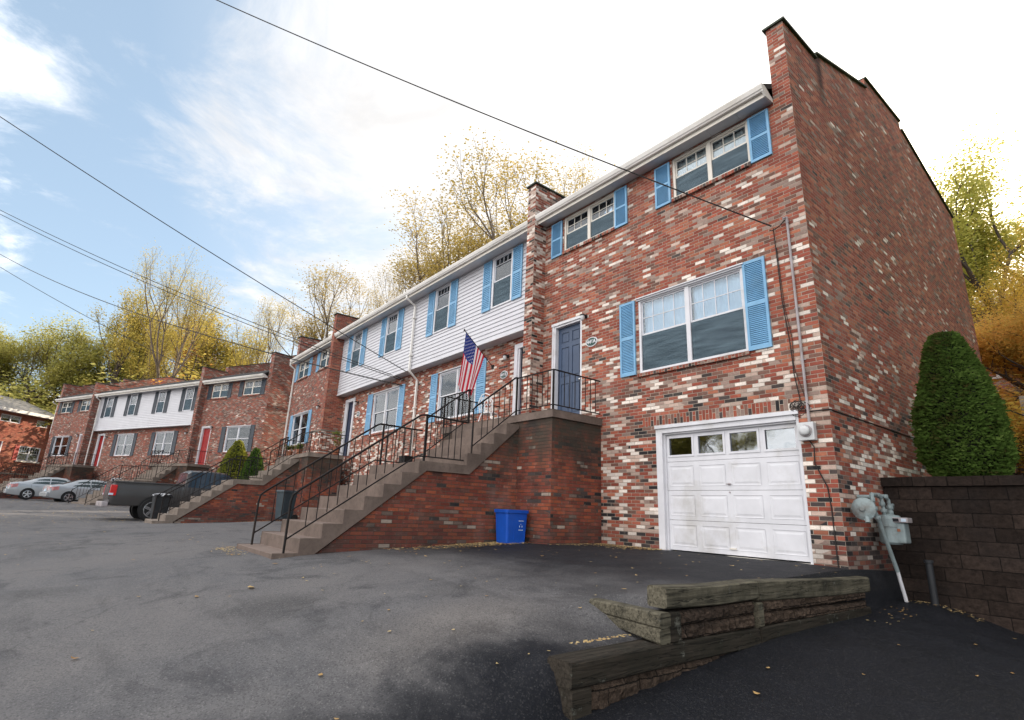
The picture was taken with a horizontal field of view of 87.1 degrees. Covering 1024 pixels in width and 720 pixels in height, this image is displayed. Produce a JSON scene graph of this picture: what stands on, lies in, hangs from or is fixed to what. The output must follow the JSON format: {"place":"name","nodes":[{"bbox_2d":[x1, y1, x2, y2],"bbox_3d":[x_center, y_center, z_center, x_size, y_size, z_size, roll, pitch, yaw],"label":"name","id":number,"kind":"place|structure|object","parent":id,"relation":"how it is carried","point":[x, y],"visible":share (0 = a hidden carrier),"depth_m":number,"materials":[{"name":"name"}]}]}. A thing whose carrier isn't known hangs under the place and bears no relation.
{"place":"outdoors","nodes":[
{"label":"outdoors","id":0,"kind":"place"},
{"bbox_2d":[399,456,412,462],"bbox_3d":[-2.388,2.291,12.057,0.220,0.270,0.300,15,-20,-37],"label":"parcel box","id":1,"kind":"object","parent":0,"point":[406,458],"visible":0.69,"depth_m":11.97,"materials":[{"name":"black metal"}]},
{"bbox_2d":[0,498,1023,719],"bbox_3d":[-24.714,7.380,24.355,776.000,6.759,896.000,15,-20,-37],"label":"ground","id":2,"kind":"structure","parent":0,"point":[272,643],"depth_m":5.04,"materials":[{"name":"grey asphalt"}]},
{"bbox_2d":[0,381,52,404],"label":"tree","id":3,"kind":"object","parent":2,"relation":"on","point":[23,393],"depth_m":68.34,"materials":[{"name":"green plant"}]},
{"bbox_2d":[0,395,53,483],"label":"brick townhouse","id":4,"kind":"structure","parent":2,"relation":"on","point":[24,436],"depth_m":54.67,"materials":[{"name":"red brick"}]},
{"bbox_2d":[0,413,21,423],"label":"window","id":5,"kind":"structure","parent":4,"relation":"in","point":[4,417],"depth_m":53.43,"materials":[{"name":"white glass"}]},
{"bbox_2d":[16,446,40,461],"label":"window","id":6,"kind":"structure","parent":4,"relation":"in","point":[25,453],"depth_m":55.50,"materials":[{"name":"white glass"}]},
{"bbox_2d":[36,420,47,427],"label":"window","id":7,"kind":"structure","parent":4,"relation":"in","point":[39,423],"depth_m":56.91,"materials":[{"name":"white glass"}]},
{"bbox_2d":[0,361,69,438],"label":"tree","id":8,"kind":"object","parent":2,"relation":"on","point":[27,398],"visible":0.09,"depth_m":62.23,"materials":[{"name":"green plant"}]},
{"bbox_2d":[0,324,73,402],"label":"tree","id":9,"kind":"object","parent":2,"relation":"on","point":[28,352],"visible":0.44,"depth_m":70.15,"materials":[{"name":"green plant"}]},
{"bbox_2d":[3,477,77,500],"bbox_3d":[-31.169,8.758,36.585,2.040,1.523,4.900,-13,-22,43],"label":"parked car","id":10,"kind":"object","parent":2,"relation":"on","point":[27,489],"visible":0.55,"depth_m":35.17,"materials":[{"name":"silver metal"}]},
{"bbox_2d":[0,453,94,499],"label":"entrance stairs","id":11,"kind":"structure","parent":2,"relation":"on","point":[71,472],"depth_m":40.62,"materials":[{"name":"brick"}]},
{"bbox_2d":[39,480,106,501],"bbox_3d":[-27.255,8.548,34.894,2.040,1.523,4.900,-10,-20,38],"label":"parked car","id":12,"kind":"object","parent":2,"relation":"on","point":[59,492],"visible":0.51,"depth_m":33.43,"materials":[{"name":"silver metal"}]},
{"bbox_2d":[8,309,146,402],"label":"tree","id":13,"kind":"object","parent":2,"relation":"on","point":[82,358],"visible":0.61,"depth_m":69.19,"materials":[{"name":"green plant"}]},
{"bbox_2d":[0,360,193,410],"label":"tree","id":14,"kind":"object","parent":2,"relation":"on","point":[30,376],"visible":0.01,"depth_m":69.26,"materials":[{"name":"green plant"}]},
{"bbox_2d":[18,366,178,409],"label":"tree","id":15,"kind":"object","parent":2,"relation":"on","point":[53,393],"depth_m":68.00,"materials":[{"name":"green plant"}]},
{"bbox_2d":[28,363,170,412],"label":"tree","id":16,"kind":"object","parent":2,"relation":"on","point":[103,367],"visible":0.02,"depth_m":66.62,"materials":[{"name":"green plant"}]},
{"bbox_2d":[39,376,186,472],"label":"brick townhouse","id":17,"kind":"structure","parent":2,"relation":"on","point":[71,429],"depth_m":45.35,"materials":[{"name":"red brick"}]},
{"bbox_2d":[51,436,68,456],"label":"window","id":18,"kind":"structure","parent":17,"relation":"in","point":[60,443],"depth_m":45.32,"materials":[{"name":"white glass"}]},
{"bbox_2d":[60,401,72,413],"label":"window","id":19,"kind":"structure","parent":17,"relation":"in","point":[66,407],"depth_m":46.53,"materials":[{"name":"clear glass"}]},
{"bbox_2d":[73,434,81,463],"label":"door","id":20,"kind":"structure","parent":17,"relation":"in","point":[80,437],"depth_m":43.86,"materials":[{"name":"red paint"}]},
{"bbox_2d":[78,399,90,412],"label":"window","id":21,"kind":"structure","parent":17,"relation":"in","point":[85,405],"depth_m":45.02,"materials":[{"name":"clear glass"}]},
{"bbox_2d":[84,385,151,480],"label":"siding townhouse","id":22,"kind":"structure","parent":2,"relation":"on","point":[118,429],"depth_m":41.88,"materials":[{"name":"brick"}]},
{"bbox_2d":[91,434,105,465],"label":"door","id":23,"kind":"structure","parent":22,"relation":"in","point":[101,437],"depth_m":43.08,"materials":[{"name":"red paint"}]},
{"bbox_2d":[103,396,114,417],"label":"window","id":24,"kind":"structure","parent":22,"relation":"in","point":[110,401],"depth_m":43.27,"materials":[{"name":"white glass"}]},
{"bbox_2d":[112,433,133,456],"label":"window","id":25,"kind":"structure","parent":22,"relation":"in","point":[124,441],"depth_m":41.51,"materials":[{"name":"white glass"}]},
{"bbox_2d":[127,394,137,415],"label":"window","id":26,"kind":"structure","parent":22,"relation":"in","point":[132,404],"depth_m":41.70,"materials":[{"name":"glass"}]},
{"bbox_2d":[87,280,187,382],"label":"tree","id":27,"kind":"object","parent":2,"relation":"on","point":[134,332],"visible":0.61,"depth_m":67.67,"materials":[{"name":"yellow plant"}]},
{"bbox_2d":[68,450,211,505],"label":"entrance stairs","id":28,"kind":"structure","parent":2,"relation":"on","point":[164,472],"depth_m":33.77,"materials":[{"name":"concrete"}]},
{"bbox_2d":[103,323,190,381],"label":"tree","id":29,"kind":"object","parent":2,"relation":"on","point":[134,351],"visible":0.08,"depth_m":73.83,"materials":[{"name":"yellow plant"}]},
{"bbox_2d":[89,343,212,382],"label":"tree","id":30,"kind":"object","parent":2,"relation":"on","point":[187,372],"visible":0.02,"depth_m":64.07,"materials":[{"name":"yellow plant"}]},
{"bbox_2d":[150,493,173,518],"bbox_3d":[-13.800,5.799,21.131,0.732,1.110,0.680,17,-21,-42],"label":"trash can","id":31,"kind":"object","parent":2,"relation":"on","point":[159,502],"visible":0.62,"depth_m":20.97,"materials":[{"name":"black plastic"}]},
{"bbox_2d":[95,470,232,520],"bbox_3d":[-14.671,6.176,24.497,6.583,2.266,2.480,16,-21,-40],"label":"pickup truck","id":32,"kind":"object","parent":2,"relation":"on","point":[136,497],"visible":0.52,"depth_m":22.67,"materials":[{"name":"grey paint"}]},
{"bbox_2d":[135,379,199,476],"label":"siding townhouse","id":33,"kind":"structure","parent":2,"relation":"on","point":[168,416],"depth_m":39.09,"materials":[{"name":"plastic"}]},
{"bbox_2d":[155,390,167,412],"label":"window","id":34,"kind":"structure","parent":33,"relation":"in","point":[162,394],"depth_m":39.90,"materials":[{"name":"glass"}]},
{"bbox_2d":[152,431,173,455],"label":"window","id":35,"kind":"structure","parent":33,"relation":"in","point":[163,440],"depth_m":39.11,"materials":[{"name":"white glass"}]},
{"bbox_2d":[182,387,194,410],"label":"window","id":36,"kind":"structure","parent":33,"relation":"in","point":[190,391],"depth_m":38.32,"materials":[{"name":"glass"}]},
{"bbox_2d":[123,237,233,379],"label":"tree","id":37,"kind":"object","parent":2,"relation":"on","point":[158,361],"visible":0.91,"depth_m":61.55,"materials":[{"name":"yellow plant"}]},
{"bbox_2d":[169,314,222,378],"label":"tree","id":38,"kind":"object","parent":2,"relation":"on","point":[185,352],"visible":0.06,"depth_m":87.47,"materials":[{"name":"yellow plant"}]},
{"bbox_2d":[180,302,276,379],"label":"tree","id":39,"kind":"object","parent":2,"relation":"on","point":[219,347],"visible":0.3,"depth_m":83.91,"materials":[{"name":"yellow plant"}]},
{"bbox_2d":[217,440,247,478],"bbox_3d":[-15.544,6.509,29.985,2.240,4.147,2.271,-1,-16,11],"label":"cone arborvitae","id":40,"kind":"object","parent":2,"relation":"on","point":[237,448],"visible":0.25,"depth_m":29.82,"materials":[{"name":"green plant"}]},
{"bbox_2d":[183,352,296,471],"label":"brick townhouse","id":41,"kind":"structure","parent":2,"relation":"on","point":[248,405],"depth_m":35.28,"materials":[{"name":"red brick"}]},
{"bbox_2d":[0,267,199,373],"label":"overhead cable","id":42,"kind":"object","parent":41,"relation":"attached to","point":[99,323],"visible":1,"depth_m":41.44,"materials":[{"name":"black rubber"}]},
{"bbox_2d":[195,426,210,464],"bbox_3d":[-20.606,5.741,36.041,1.050,2.575,0.190,-6,-18,28],"label":"door","id":43,"kind":"structure","parent":41,"relation":"in","point":[205,432],"depth_m":36.15,"materials":[{"name":"red paint"}]},
{"bbox_2d":[210,383,228,399],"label":"window","id":44,"kind":"structure","parent":41,"relation":"in","point":[219,390],"depth_m":36.69,"materials":[{"name":"clear glass"}]},
{"bbox_2d":[222,425,250,452],"bbox_3d":[-17.625,5.091,34.516,2.460,1.755,0.180,-6,-18,28],"label":"window","id":45,"kind":"structure","parent":41,"relation":"in","point":[241,432],"depth_m":34.72,"materials":[{"name":"white glass"}]},
{"bbox_2d":[242,379,261,396],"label":"window","id":46,"kind":"structure","parent":41,"relation":"in","point":[253,387],"depth_m":35.15,"materials":[{"name":"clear glass"}]},
{"bbox_2d":[144,431,345,523],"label":"entrance stairs","id":47,"kind":"structure","parent":2,"relation":"on","point":[233,500],"depth_m":21.39,"materials":[{"name":"brick"}]},
{"bbox_2d":[284,444,294,455],"bbox_3d":[-10.228,4.144,24.758,0.587,0.565,0.451,-4,-17,22],"label":"potted plant","id":48,"kind":"object","parent":47,"relation":"on","point":[291,448],"visible":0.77,"depth_m":24.74,"materials":[{"name":"green plant"}]},
{"bbox_2d":[294,443,303,453],"bbox_3d":[-9.248,3.833,23.411,0.541,0.509,0.550,15,-20,-37],"label":"potted plant","id":49,"kind":"object","parent":47,"relation":"on","point":[297,446],"visible":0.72,"depth_m":23.34,"materials":[{"name":"green plant"}]},
{"bbox_2d":[331,431,343,454],"bbox_3d":[-7.429,3.497,22.892,0.548,1.020,0.522,2,-16,1],"label":"potted plant","id":50,"kind":"object","parent":47,"relation":"on","point":[332,437],"visible":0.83,"depth_m":22.81,"materials":[{"name":"green plant"}]},
{"bbox_2d":[239,447,263,479],"bbox_3d":[-14.159,6.594,29.259,1.596,3.670,1.630,-8,-19,33],"label":"cone arborvitae","id":51,"kind":"object","parent":2,"relation":"on","point":[255,451],"visible":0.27,"depth_m":29.15,"materials":[{"name":"green plant"}]},
{"bbox_2d":[223,295,294,364],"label":"tree","id":52,"kind":"object","parent":2,"relation":"on","point":[257,353],"visible":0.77,"depth_m":61.23,"materials":[{"name":"yellow plant"}]},
{"bbox_2d":[275,490,300,518],"bbox_3d":[-8.089,5.216,19.291,0.570,1.060,0.700,-8,-19,33],"label":"trash can","id":53,"kind":"object","parent":2,"relation":"on","point":[280,496],"visible":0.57,"depth_m":19.09,"materials":[{"name":"plastic"}]},
{"bbox_2d":[282,313,359,455],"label":"brick townhouse","id":54,"kind":"structure","parent":2,"relation":"on","point":[316,403],"depth_m":26.82,"materials":[{"name":"red brick"}]},
{"bbox_2d":[290,410,308,446],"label":"window","id":55,"kind":"structure","parent":54,"relation":"in","point":[299,426],"depth_m":28.17,"materials":[{"name":"white glass"}]},
{"bbox_2d":[296,359,309,381],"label":"window","id":56,"kind":"structure","parent":54,"relation":"in","point":[303,371],"depth_m":29.53,"materials":[{"name":"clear glass"}]},
{"bbox_2d":[317,348,329,371],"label":"window","id":57,"kind":"structure","parent":54,"relation":"in","point":[324,361],"depth_m":27.20,"materials":[{"name":"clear glass"}]},
{"bbox_2d":[254,255,389,355],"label":"tree","id":58,"kind":"object","parent":2,"relation":"on","point":[316,332],"visible":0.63,"depth_m":47.24,"materials":[{"name":"yellow plant"}]},
{"bbox_2d":[334,292,418,484],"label":"siding townhouse","id":59,"kind":"structure","parent":2,"relation":"on","point":[384,331],"depth_m":22.11,"materials":[{"name":"plastic"}]},
{"bbox_2d":[0,254,401,385],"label":"overhead cable","id":60,"kind":"object","parent":59,"relation":"attached to","point":[221,339],"visible":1,"depth_m":26.58,"materials":[{"name":"black rubber"}]},
{"bbox_2d":[0,210,402,378],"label":"overhead cable","id":61,"kind":"object","parent":59,"relation":"attached to","point":[201,301],"visible":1,"depth_m":22.84,"materials":[{"name":"black rubber"}]},
{"bbox_2d":[0,214,403,380],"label":"overhead cable","id":62,"kind":"object","parent":59,"relation":"attached to","point":[205,307],"visible":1,"depth_m":22.77,"materials":[{"name":"black rubber"}]},
{"bbox_2d":[339,397,355,455],"bbox_3d":[-7.312,3.026,24.153,0.190,2.580,1.040,15,-20,-37],"label":"door","id":63,"kind":"structure","parent":59,"relation":"in","point":[349,406],"depth_m":24.26,"materials":[{"name":"blue paint"}]},
{"bbox_2d":[350,330,362,369],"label":"window","id":64,"kind":"structure","parent":59,"relation":"in","point":[356,348],"depth_m":24.25,"materials":[{"name":"white glass"}]},
{"bbox_2d":[369,385,399,435],"bbox_3d":[-5.078,2.069,21.541,0.170,1.780,2.290,15,-20,-37],"label":"window","id":65,"kind":"structure","parent":59,"relation":"in","point":[385,405],"depth_m":21.59,"materials":[{"name":"white glass"}]},
{"bbox_2d":[384,310,398,354],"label":"window","id":66,"kind":"structure","parent":59,"relation":"in","point":[392,320],"depth_m":21.67,"materials":[{"name":"white glass"}]},
{"bbox_2d":[361,280,399,317],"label":"tree","id":67,"kind":"object","parent":2,"relation":"on","point":[379,296],"visible":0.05,"depth_m":50.67,"materials":[{"name":"yellow plant"}]},
{"bbox_2d":[365,249,439,308],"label":"tree","id":68,"kind":"object","parent":2,"relation":"on","point":[386,300],"visible":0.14,"depth_m":45.39,"materials":[{"name":"yellow plant"}]},
{"bbox_2d":[237,369,601,558],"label":"entrance stairs","id":69,"kind":"structure","parent":2,"relation":"on","point":[461,483],"depth_m":10.67,"materials":[{"name":"concrete"}]},
{"bbox_2d":[478,393,497,420],"bbox_3d":[-0.601,1.371,14.206,0.468,0.935,0.463,-7,-18,30],"label":"patio chair","id":70,"kind":"object","parent":69,"relation":"on","point":[485,412],"visible":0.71,"depth_m":14.09,"materials":[{"name":"white plastic"}]},
{"bbox_2d":[374,186,505,292],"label":"tree","id":71,"kind":"object","parent":2,"relation":"on","point":[446,261],"visible":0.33,"depth_m":42.98,"materials":[{"name":"yellow plant"}]},
{"bbox_2d":[406,220,527,461],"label":"siding townhouse","id":72,"kind":"structure","parent":2,"relation":"on","point":[478,295],"depth_m":17.20,"materials":[{"name":"plastic"}]},
{"bbox_2d":[0,116,407,372],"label":"overhead cable","id":73,"kind":"object","parent":72,"relation":"attached to","point":[201,246],"visible":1,"depth_m":18.97,"materials":[{"name":"black rubber"}]},
{"bbox_2d":[433,282,450,333],"bbox_3d":[-2.400,-1.795,18.755,0.112,1.690,0.970,15,-20,-37],"label":"window","id":74,"kind":"structure","parent":72,"relation":"in","point":[441,313],"depth_m":18.78,"materials":[{"name":"white glass"}]},
{"bbox_2d":[434,365,475,423],"bbox_3d":[-1.811,1.098,17.627,0.170,1.780,2.290,15,-20,-37],"label":"window","id":75,"kind":"structure","parent":72,"relation":"in","point":[449,380],"depth_m":17.95,"materials":[{"name":"glass"}]},
{"bbox_2d":[458,329,493,398],"bbox_3d":[-0.966,0.256,15.535,0.218,1.970,1.628,-8,-19,33],"label":"flag","id":76,"kind":"object","parent":72,"relation":"attached to","point":[473,357],"visible":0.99,"depth_m":15.24,"materials":[{"name":"multicoloured fabric"}]},
{"bbox_2d":[491,248,512,308],"bbox_3d":[-0.260,-2.431,16.190,0.112,1.690,0.970,15,-20,-37],"label":"window","id":77,"kind":"structure","parent":72,"relation":"in","point":[503,263],"depth_m":16.20,"materials":[{"name":"glass"}]},
{"bbox_2d":[512,342,522,414],"bbox_3d":[0.430,0.726,14.876,0.190,2.580,1.040,15,-20,-37],"label":"door","id":78,"kind":"structure","parent":72,"relation":"in","point":[518,354],"depth_m":15.23,"materials":[{"name":"white paint"}]},
{"bbox_2d":[404,184,558,280],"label":"tree","id":79,"kind":"object","parent":2,"relation":"on","point":[467,230],"visible":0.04,"depth_m":43.67,"materials":[{"name":"yellow plant"}]},
{"bbox_2d":[3,499,1015,718],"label":"fallen leaves","id":80,"kind":"object","parent":2,"relation":"on","point":[491,543],"visible":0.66,"depth_m":9.30,"materials":[{"name":"plant"}]},
{"bbox_2d":[494,509,528,543],"bbox_3d":[-0.020,3.298,10.668,0.600,0.640,0.444,15,-20,-37],"label":"recycling bin","id":81,"kind":"object","parent":2,"relation":"on","point":[510,526],"visible":0.98,"depth_m":10.51,"materials":[{"name":"blue plastic"}]},
{"bbox_2d":[547,576,871,719],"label":"timber retaining wall","id":82,"kind":"structure","parent":2,"relation":"on","point":[698,624],"depth_m":4.94,"materials":[{"name":"brown wood"}]},
{"bbox_2d":[521,16,981,570],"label":"brick townhouse","id":83,"kind":"structure","parent":2,"relation":"on","point":[755,388],"depth_m":10.46,"materials":[{"name":"red brick"}]},
{"bbox_2d":[217,0,771,226],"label":"overhead cable","id":84,"kind":"object","parent":83,"relation":"attached to","point":[508,123],"visible":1,"depth_m":10.94,"materials":[{"name":"black rubber"}]},
{"bbox_2d":[551,315,581,413],"bbox_3d":[1.364,0.265,13.098,0.190,2.575,1.050,15,-20,-37],"label":"door","id":85,"kind":"structure","parent":83,"relation":"in","point":[567,334],"depth_m":13.22,"materials":[{"name":"blue paint"}]},
{"bbox_2d":[562,192,615,254],"bbox_3d":[1.940,-3.396,13.519,0.190,1.070,1.750,15,-20,-37],"label":"window","id":86,"kind":"structure","parent":83,"relation":"in","point":[595,221],"depth_m":13.51,"materials":[{"name":"clear glass"}]},
{"bbox_2d":[635,262,750,377],"bbox_3d":[3.526,-0.684,10.636,0.300,1.755,2.460,15,-20,-37],"label":"window","id":87,"kind":"structure","parent":83,"relation":"in","point":[703,317],"depth_m":10.55,"materials":[{"name":"white glass"}]},
{"bbox_2d":[671,119,751,202],"bbox_3d":[4.086,-4.007,11.039,0.310,1.070,1.740,15,-20,-37],"label":"window","id":88,"kind":"structure","parent":83,"relation":"in","point":[730,156],"depth_m":10.99,"materials":[{"name":"clear glass"}]},
{"bbox_2d":[654,410,813,564],"bbox_3d":[3.854,2.243,9.482,0.550,2.365,2.760,15,-20,-37],"label":"garage door","id":89,"kind":"structure","parent":83,"relation":"in","point":[740,480],"depth_m":9.27,"materials":[{"name":"white paint"}]},
{"bbox_2d":[851,492,911,601],"bbox_3d":[5.604,2.830,7.999,1.338,1.668,0.500,15,-20,-37],"label":"gas meter","id":90,"kind":"object","parent":83,"relation":"attached to","point":[893,529],"visible":0.99,"depth_m":8.10,"materials":[{"name":"grey green painted metal"},{"name":"white painted metal"}]},
{"bbox_2d":[923,560,939,605],"bbox_3d":[6.280,3.442,8.028,0.128,0.865,0.128,15,-20,-37],"label":"bollard","id":91,"kind":"object","parent":2,"relation":"on","point":[931,582],"visible":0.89,"depth_m":8.03,"materials":[{"name":"black plastic"}]},
{"bbox_2d":[880,475,1023,634],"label":"retaining wall","id":92,"kind":"structure","parent":2,"relation":"on","point":[974,551],"depth_m":8.04,"materials":[{"name":"brown concrete"}]},
{"bbox_2d":[927,112,1023,379],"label":"tree","id":93,"kind":"object","parent":2,"relation":"on","point":[974,240],"visible":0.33,"depth_m":24.34,"materials":[{"name":"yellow plant"}]},
{"bbox_2d":[990,365,1023,474],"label":"bush","id":94,"kind":"object","parent":2,"relation":"on","point":[1021,470],"visible":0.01,"depth_m":19.08,"materials":[{"name":"orange plant"}]},
{"bbox_2d":[995,382,1023,474],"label":"bush","id":95,"kind":"object","parent":2,"relation":"on","point":[1021,434],"visible":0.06,"depth_m":16.36,"materials":[{"name":"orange plant"}]},
{"bbox_2d":[996,382,1023,439],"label":"bush","id":96,"kind":"object","parent":2,"relation":"on","point":[1013,411],"visible":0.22,"depth_m":16.44,"materials":[{"name":"orange plant"}]},
{"bbox_2d":[1004,404,1023,467],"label":"bush","id":97,"kind":"object","parent":2,"relation":"on","point":[1020,450],"visible":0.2,"depth_m":15.81,"materials":[{"name":"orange plant"}]},
{"bbox_2d":[0,0,1023,396],"label":"sky","id":98,"kind":"structure","parent":0,"point":[268,147],"materials":[{"name":"blue"}]},
{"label":"hillside","id":99,"kind":"structure","parent":0,"visible":0},
{"bbox_2d":[0,319,32,387],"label":"tree","id":100,"kind":"object","parent":99,"relation":"on","point":[11,359],"visible":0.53,"depth_m":68.14,"materials":[{"name":"green plant"}]},
{"bbox_2d":[424,126,605,269],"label":"tree","id":101,"kind":"object","parent":99,"relation":"on","point":[510,222],"visible":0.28,"depth_m":40.37,"materials":[{"name":"yellow plant"}]},
{"bbox_2d":[540,142,621,196],"bbox_3d":[5.419,-3.924,36.840,7.561,25.559,8.530,-13,-22,42],"label":"tree","id":102,"kind":"object","parent":99,"relation":"on","point":[563,174],"visible":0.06,"depth_m":39.05,"materials":[{"name":"yellow plant"}]},
{"bbox_2d":[971,293,1023,472],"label":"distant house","id":103,"kind":"structure","parent":99,"relation":"on","point":[998,383],"depth_m":26.67,"materials":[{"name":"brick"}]},
{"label":"lawn","id":104,"kind":"structure","parent":0,"visible":0},
{"bbox_2d":[908,329,1020,475],"bbox_3d":[7.834,0.793,9.494,1.467,2.710,1.482,-1,-16,10],"label":"clipped yew","id":105,"kind":"object","parent":104,"relation":"on","point":[961,422],"visible":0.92,"depth_m":9.09,"materials":[{"name":"green plant"}]},
{"bbox_2d":[965,216,1023,394],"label":"tree","id":106,"kind":"object","parent":104,"relation":"on","point":[1013,283],"visible":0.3,"depth_m":21.14,"materials":[{"name":"yellow plant"}]},
{"bbox_2d":[973,284,1023,390],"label":"tree","id":107,"kind":"object","parent":104,"relation":"on","point":[1001,346],"visible":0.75,"depth_m":17.95,"materials":[{"name":"orange plant"}]},
{"bbox_2d":[1018,396,1023,414],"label":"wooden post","id":108,"kind":"object","parent":104,"relation":"on","point":[1020,398],"visible":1,"depth_m":16.02,"materials":[{"name":"grey wood"}]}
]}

